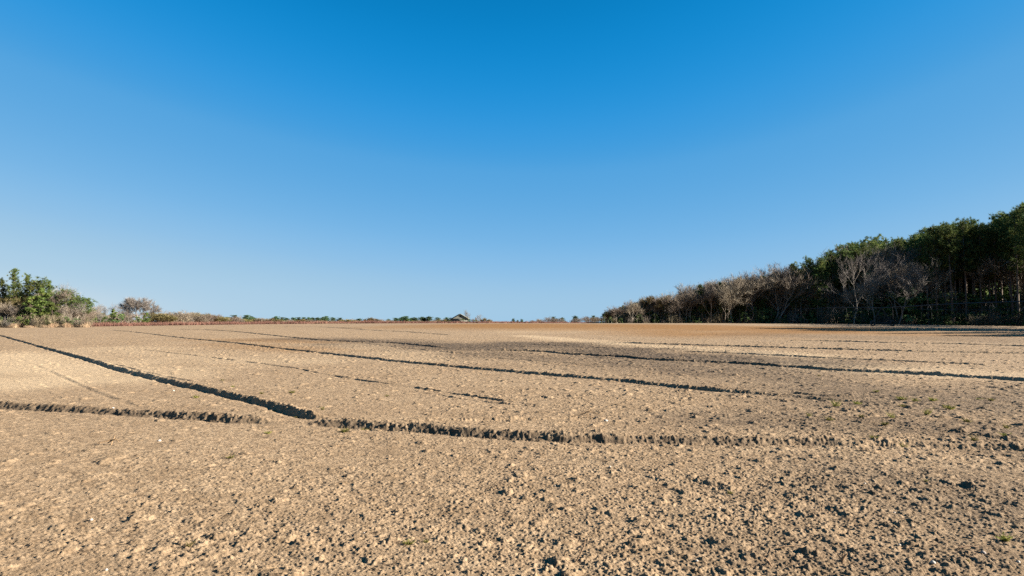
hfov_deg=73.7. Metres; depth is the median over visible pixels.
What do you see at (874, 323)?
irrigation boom
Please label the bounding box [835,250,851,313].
tall pine
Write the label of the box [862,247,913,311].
pine
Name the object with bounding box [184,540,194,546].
weed
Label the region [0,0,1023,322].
sky
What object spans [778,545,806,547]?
dry stalk
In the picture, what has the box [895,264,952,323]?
bare tree
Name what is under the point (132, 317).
bare tree
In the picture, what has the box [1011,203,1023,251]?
tall pine
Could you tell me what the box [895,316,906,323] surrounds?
thicket
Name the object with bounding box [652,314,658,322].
edge shrub
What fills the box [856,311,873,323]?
edge shrub
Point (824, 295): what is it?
bare tree
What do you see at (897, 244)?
bushy pine
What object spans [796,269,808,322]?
tall pine
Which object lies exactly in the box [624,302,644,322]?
bare tree
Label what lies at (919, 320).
edge shrub
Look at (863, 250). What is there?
tall pine
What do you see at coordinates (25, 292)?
young pine
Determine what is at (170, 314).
bare tree
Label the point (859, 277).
bare tree
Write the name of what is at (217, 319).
bare tree
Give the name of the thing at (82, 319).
undergrowth
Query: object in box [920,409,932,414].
weed
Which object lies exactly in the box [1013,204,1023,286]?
tall pine
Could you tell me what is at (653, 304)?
bare tree
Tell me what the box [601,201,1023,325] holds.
woodland
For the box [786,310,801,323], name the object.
thicket
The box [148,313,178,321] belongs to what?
bare tree
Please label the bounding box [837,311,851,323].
thicket
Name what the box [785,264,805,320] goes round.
bushy pine
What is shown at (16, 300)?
budding tree
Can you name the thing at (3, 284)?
young pine
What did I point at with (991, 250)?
tall pine
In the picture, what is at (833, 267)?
tall pine
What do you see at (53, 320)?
thicket
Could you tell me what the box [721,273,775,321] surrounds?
bare tree
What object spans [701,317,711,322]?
thicket
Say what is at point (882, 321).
thicket
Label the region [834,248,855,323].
tall pine
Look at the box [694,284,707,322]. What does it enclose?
bushy pine
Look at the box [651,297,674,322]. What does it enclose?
bare tree
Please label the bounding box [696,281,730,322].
bare tree
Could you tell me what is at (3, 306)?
bare tree
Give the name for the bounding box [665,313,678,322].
thicket
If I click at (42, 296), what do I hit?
cedar tree
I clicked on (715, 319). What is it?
thicket
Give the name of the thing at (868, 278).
bare tree
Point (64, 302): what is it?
flat topped pine
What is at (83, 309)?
pale trunked tree
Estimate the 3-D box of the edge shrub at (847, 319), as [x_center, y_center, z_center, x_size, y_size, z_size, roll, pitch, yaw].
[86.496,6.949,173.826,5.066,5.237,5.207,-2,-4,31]
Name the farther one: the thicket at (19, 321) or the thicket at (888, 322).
the thicket at (888, 322)
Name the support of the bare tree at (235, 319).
on the field
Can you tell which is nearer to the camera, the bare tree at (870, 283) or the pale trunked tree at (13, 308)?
the pale trunked tree at (13, 308)
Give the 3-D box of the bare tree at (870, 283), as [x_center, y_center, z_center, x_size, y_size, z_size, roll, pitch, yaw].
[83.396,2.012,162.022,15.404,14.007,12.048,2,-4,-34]
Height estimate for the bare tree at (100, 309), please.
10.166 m
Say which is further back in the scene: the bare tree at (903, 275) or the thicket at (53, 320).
the bare tree at (903, 275)
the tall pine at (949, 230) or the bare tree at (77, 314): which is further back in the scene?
the tall pine at (949, 230)
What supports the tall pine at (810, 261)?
on the field
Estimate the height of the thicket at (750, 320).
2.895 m
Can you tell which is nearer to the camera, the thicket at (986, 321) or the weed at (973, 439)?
the weed at (973, 439)
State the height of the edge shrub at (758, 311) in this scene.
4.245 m
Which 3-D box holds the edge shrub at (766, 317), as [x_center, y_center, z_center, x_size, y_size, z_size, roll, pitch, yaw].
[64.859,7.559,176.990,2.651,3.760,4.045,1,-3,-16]
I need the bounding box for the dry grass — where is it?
[0,322,90,327]
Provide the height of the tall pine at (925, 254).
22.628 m
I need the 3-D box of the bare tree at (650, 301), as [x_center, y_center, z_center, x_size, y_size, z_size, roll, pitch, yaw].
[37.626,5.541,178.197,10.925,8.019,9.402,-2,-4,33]
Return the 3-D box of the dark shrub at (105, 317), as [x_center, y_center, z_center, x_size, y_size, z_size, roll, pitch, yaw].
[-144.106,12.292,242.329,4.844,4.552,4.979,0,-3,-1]
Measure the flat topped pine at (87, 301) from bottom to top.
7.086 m
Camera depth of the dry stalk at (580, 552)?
4.80 m
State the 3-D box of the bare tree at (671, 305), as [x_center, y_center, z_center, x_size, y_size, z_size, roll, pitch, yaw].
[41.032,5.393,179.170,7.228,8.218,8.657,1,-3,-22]
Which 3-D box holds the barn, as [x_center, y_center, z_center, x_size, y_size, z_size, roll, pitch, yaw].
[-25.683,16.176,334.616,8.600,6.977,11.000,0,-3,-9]
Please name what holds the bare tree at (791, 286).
on the field
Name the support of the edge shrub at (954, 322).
on the field
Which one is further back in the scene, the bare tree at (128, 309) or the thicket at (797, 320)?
the bare tree at (128, 309)
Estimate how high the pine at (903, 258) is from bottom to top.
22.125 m
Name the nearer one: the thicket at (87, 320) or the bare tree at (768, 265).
the thicket at (87, 320)
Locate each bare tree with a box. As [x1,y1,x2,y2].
[0,302,22,316]
[8,304,32,318]
[33,288,74,318]
[56,304,92,318]
[64,305,86,320]
[85,309,102,320]
[89,304,107,320]
[97,311,108,320]
[103,304,121,318]
[116,296,161,321]
[116,306,133,320]
[117,310,142,322]
[141,311,177,321]
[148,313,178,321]
[166,311,186,320]
[173,310,200,320]
[193,315,214,322]
[194,314,222,321]
[195,313,223,321]
[218,316,232,321]
[226,317,243,321]
[263,318,284,321]
[363,317,378,320]
[479,318,491,321]
[581,316,594,321]
[604,305,623,320]
[624,299,644,319]
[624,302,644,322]
[637,300,651,315]
[639,295,672,322]
[649,297,673,317]
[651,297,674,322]
[659,295,676,321]
[660,291,690,322]
[660,293,684,318]
[661,293,689,321]
[673,279,726,321]
[673,289,700,322]
[675,284,698,321]
[687,282,710,315]
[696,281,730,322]
[701,273,753,322]
[708,279,751,322]
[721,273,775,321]
[722,272,780,312]
[739,270,766,321]
[742,265,824,322]
[743,274,787,321]
[752,262,818,322]
[764,265,797,322]
[765,264,814,314]
[794,289,831,315]
[820,251,893,323]
[822,288,861,323]
[831,260,909,316]
[839,269,892,320]
[848,267,913,323]
[856,261,925,322]
[858,259,937,324]
[878,256,955,324]
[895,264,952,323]
[952,255,1023,325]
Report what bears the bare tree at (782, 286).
on the field
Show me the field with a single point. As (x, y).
(714, 411)
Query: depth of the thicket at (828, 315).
174.63 m
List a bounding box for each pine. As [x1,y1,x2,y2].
[0,277,7,320]
[5,268,23,317]
[18,272,32,318]
[20,276,57,312]
[43,279,53,314]
[47,288,80,320]
[67,296,95,321]
[242,315,253,319]
[424,316,432,321]
[659,298,668,322]
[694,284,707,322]
[715,281,727,321]
[734,278,746,317]
[753,275,774,309]
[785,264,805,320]
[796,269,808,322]
[802,257,815,323]
[807,265,828,323]
[811,255,831,320]
[821,262,833,323]
[823,251,841,323]
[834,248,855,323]
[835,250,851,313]
[839,251,871,323]
[843,242,922,323]
[849,248,866,317]
[858,244,875,323]
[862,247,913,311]
[878,245,946,324]
[892,239,915,324]
[912,235,938,324]
[913,242,930,324]
[917,239,937,324]
[923,223,951,322]
[933,222,962,323]
[937,238,954,323]
[944,234,966,321]
[949,217,978,323]
[961,225,984,312]
[965,222,991,325]
[977,224,997,312]
[980,227,1005,325]
[990,219,1020,325]
[997,213,1023,325]
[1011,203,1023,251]
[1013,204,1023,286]
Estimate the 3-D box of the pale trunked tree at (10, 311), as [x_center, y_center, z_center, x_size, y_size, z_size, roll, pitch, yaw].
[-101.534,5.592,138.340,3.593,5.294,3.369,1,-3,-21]
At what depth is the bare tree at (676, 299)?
176.65 m
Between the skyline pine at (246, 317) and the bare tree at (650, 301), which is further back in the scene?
the skyline pine at (246, 317)
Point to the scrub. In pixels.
(102, 318)
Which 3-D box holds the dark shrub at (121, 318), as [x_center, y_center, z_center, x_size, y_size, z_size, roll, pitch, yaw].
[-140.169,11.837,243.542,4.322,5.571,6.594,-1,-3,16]
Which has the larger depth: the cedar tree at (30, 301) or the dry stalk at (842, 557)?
the cedar tree at (30, 301)
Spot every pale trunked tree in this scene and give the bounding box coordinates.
[0,306,19,316]
[9,301,19,315]
[60,302,79,317]
[60,306,76,317]
[74,301,87,317]
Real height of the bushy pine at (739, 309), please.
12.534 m
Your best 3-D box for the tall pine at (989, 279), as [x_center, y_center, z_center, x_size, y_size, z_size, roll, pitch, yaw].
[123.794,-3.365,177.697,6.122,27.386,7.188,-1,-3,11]
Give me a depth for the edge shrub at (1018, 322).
167.77 m
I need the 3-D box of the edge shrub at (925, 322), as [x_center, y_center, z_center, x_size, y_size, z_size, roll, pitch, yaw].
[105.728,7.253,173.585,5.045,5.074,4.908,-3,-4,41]
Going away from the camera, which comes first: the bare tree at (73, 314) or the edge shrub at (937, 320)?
the bare tree at (73, 314)
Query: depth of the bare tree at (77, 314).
144.05 m
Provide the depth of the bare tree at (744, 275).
185.68 m
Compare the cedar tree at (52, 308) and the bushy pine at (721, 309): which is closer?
the cedar tree at (52, 308)
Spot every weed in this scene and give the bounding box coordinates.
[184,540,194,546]
[400,539,414,545]
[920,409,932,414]
[943,404,955,409]
[968,434,978,440]
[995,532,1013,540]
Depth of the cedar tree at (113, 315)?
244.42 m
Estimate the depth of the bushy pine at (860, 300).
178.52 m
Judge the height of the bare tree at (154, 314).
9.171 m
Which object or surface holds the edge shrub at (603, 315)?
on the field
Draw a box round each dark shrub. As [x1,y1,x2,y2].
[100,316,111,322]
[111,313,124,322]
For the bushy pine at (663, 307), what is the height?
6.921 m
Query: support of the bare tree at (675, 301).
on the field
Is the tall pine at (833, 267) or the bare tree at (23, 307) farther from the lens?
the tall pine at (833, 267)
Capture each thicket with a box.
[2,317,16,327]
[12,315,28,325]
[31,314,52,327]
[45,316,61,325]
[48,314,66,325]
[77,314,94,326]
[639,316,650,322]
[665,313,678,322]
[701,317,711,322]
[708,313,724,322]
[745,314,752,322]
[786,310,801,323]
[817,305,839,323]
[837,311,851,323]
[875,314,889,323]
[878,313,896,323]
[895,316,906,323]
[903,316,917,324]
[968,314,983,325]
[977,312,1002,325]
[985,307,1007,325]
[1004,316,1020,325]
[1010,313,1023,325]
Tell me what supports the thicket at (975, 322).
on the field
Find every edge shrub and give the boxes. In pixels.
[69,318,80,325]
[600,312,612,322]
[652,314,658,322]
[738,312,751,322]
[749,309,764,322]
[756,310,768,322]
[763,309,777,322]
[808,313,817,322]
[829,312,840,323]
[841,305,862,323]
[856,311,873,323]
[917,307,938,324]
[917,311,927,324]
[930,313,946,324]
[945,311,964,324]
[954,313,966,324]
[958,313,972,324]
[972,312,988,324]
[996,316,1009,325]
[1006,309,1023,325]
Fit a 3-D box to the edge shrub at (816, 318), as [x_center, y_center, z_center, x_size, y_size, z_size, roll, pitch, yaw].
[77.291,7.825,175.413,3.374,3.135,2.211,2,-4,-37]
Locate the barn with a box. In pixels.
[451,314,468,321]
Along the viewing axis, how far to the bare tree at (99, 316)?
246.86 m
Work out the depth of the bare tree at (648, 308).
178.09 m
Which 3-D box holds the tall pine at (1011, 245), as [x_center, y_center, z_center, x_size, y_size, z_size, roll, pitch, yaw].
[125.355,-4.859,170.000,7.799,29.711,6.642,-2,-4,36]
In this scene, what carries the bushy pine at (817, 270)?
on the field
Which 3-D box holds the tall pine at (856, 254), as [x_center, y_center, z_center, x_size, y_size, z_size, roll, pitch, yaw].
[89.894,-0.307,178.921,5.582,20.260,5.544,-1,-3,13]
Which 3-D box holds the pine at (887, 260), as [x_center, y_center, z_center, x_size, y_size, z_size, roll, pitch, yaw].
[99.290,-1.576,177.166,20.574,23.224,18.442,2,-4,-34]
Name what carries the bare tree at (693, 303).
on the field
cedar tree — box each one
[6,296,44,325]
[15,287,62,324]
[36,303,63,324]
[108,309,117,321]
[141,312,150,321]
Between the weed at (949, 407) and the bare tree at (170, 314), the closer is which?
the weed at (949, 407)
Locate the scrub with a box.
[93,313,436,323]
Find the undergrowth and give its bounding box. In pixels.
[0,298,95,324]
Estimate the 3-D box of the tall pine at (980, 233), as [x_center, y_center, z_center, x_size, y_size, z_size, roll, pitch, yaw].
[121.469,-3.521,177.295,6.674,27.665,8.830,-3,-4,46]
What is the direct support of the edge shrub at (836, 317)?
on the field
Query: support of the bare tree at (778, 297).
on the field
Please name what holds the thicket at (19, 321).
on the field
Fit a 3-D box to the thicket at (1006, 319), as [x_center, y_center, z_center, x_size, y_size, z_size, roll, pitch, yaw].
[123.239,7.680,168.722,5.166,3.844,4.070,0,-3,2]
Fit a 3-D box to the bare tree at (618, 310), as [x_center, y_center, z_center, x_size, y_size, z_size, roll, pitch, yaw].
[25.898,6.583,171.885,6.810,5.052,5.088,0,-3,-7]
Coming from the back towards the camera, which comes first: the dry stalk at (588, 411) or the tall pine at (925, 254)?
the tall pine at (925, 254)
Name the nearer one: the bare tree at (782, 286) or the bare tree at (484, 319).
the bare tree at (782, 286)
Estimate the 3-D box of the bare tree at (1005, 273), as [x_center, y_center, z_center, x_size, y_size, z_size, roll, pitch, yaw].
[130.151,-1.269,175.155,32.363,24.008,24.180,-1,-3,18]
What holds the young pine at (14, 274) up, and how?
on the field
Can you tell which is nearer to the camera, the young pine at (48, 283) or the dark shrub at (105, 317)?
the young pine at (48, 283)
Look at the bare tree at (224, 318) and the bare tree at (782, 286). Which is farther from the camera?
the bare tree at (224, 318)
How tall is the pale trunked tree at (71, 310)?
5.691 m
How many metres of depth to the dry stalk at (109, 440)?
9.25 m
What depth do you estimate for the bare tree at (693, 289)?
185.28 m
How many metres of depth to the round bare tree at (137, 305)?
260.76 m
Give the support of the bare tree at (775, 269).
on the field
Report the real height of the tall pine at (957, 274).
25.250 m
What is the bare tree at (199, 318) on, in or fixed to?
on the field
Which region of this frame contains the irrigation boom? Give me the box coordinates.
[789,301,1023,325]
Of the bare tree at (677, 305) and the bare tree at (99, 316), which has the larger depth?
the bare tree at (99, 316)
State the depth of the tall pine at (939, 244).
172.93 m
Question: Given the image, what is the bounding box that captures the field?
[0,323,1023,575]
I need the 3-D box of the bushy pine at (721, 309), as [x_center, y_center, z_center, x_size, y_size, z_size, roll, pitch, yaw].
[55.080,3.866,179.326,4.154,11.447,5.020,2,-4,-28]
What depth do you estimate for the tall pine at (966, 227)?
174.82 m
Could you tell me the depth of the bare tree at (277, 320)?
419.36 m
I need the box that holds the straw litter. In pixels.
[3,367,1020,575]
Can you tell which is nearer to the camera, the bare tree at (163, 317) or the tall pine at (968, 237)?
the tall pine at (968, 237)
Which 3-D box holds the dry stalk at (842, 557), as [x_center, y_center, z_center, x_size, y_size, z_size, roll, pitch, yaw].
[2.313,1.888,4.780,0.066,0.086,0.036,-2,-4,37]
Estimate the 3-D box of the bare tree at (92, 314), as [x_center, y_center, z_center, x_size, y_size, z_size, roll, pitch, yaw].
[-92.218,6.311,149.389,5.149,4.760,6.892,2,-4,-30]
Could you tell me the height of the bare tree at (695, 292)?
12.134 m
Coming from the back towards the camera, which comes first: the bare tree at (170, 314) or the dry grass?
the bare tree at (170, 314)
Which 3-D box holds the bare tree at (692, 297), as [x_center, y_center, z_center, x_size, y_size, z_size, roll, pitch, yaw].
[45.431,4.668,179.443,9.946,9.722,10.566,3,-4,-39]
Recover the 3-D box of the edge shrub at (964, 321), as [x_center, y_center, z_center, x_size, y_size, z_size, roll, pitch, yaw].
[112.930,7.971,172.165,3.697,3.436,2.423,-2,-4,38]
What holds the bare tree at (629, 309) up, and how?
on the field
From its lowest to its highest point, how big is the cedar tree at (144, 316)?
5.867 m
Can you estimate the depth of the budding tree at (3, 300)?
145.77 m
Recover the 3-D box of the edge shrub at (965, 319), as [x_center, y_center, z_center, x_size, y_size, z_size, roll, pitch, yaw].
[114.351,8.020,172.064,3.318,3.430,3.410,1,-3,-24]
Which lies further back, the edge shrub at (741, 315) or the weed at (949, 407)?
the edge shrub at (741, 315)
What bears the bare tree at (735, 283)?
on the field
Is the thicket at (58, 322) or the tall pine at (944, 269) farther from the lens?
the tall pine at (944, 269)
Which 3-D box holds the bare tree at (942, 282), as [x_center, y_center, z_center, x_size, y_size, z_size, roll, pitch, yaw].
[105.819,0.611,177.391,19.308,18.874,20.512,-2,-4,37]
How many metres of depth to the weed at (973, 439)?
9.51 m
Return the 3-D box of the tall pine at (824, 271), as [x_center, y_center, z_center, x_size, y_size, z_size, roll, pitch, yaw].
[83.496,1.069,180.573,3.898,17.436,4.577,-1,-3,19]
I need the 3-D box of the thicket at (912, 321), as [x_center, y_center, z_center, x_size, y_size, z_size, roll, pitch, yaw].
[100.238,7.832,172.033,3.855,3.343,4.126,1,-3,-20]
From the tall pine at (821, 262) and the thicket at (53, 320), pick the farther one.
the tall pine at (821, 262)
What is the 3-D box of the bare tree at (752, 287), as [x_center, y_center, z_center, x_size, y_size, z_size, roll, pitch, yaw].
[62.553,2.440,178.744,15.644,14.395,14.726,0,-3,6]
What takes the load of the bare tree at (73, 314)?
on the field
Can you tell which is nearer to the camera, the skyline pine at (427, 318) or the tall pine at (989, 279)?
the tall pine at (989, 279)
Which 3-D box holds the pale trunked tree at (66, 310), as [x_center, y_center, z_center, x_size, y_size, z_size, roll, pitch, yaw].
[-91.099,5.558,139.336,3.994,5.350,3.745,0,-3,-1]
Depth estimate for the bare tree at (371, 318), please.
450.54 m
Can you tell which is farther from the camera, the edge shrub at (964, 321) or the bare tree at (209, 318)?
the bare tree at (209, 318)
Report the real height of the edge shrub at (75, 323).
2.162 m
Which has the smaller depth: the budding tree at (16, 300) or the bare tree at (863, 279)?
the budding tree at (16, 300)
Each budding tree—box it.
[0,295,36,319]
[7,295,43,316]
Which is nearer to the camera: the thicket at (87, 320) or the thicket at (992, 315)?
the thicket at (87, 320)
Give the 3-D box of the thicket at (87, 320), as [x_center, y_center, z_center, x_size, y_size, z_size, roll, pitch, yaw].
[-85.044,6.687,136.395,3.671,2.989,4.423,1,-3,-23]
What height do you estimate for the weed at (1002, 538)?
0.073 m
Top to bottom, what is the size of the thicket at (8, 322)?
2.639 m
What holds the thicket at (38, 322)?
on the field
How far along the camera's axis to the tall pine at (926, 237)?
175.12 m
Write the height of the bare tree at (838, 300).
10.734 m
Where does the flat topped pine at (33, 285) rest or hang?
on the field
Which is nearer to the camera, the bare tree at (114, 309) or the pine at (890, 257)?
the pine at (890, 257)
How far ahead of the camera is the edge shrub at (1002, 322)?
168.27 m
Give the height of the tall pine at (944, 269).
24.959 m
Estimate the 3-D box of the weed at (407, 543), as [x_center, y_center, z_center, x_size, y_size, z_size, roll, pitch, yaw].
[-0.783,1.922,5.158,0.109,0.052,0.132,-1,-3,23]
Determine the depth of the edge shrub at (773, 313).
178.56 m
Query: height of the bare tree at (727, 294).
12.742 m
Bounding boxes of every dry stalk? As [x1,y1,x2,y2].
[97,436,122,444]
[574,409,601,417]
[575,539,585,561]
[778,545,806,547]
[837,552,847,563]
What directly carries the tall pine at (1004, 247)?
on the field
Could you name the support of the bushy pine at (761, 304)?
on the field
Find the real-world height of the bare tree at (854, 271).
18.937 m
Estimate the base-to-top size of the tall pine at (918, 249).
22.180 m
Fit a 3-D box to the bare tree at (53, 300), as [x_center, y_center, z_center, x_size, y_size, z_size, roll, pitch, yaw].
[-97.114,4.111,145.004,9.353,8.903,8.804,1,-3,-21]
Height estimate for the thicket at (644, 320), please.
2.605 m
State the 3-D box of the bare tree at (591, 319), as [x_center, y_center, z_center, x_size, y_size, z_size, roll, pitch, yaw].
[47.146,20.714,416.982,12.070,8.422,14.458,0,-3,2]
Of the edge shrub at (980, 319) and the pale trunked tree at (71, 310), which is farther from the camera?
the edge shrub at (980, 319)
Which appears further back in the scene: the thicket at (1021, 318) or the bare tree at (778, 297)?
the bare tree at (778, 297)
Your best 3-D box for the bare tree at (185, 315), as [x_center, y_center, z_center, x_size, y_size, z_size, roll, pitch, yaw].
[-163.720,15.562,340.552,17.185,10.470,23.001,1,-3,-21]

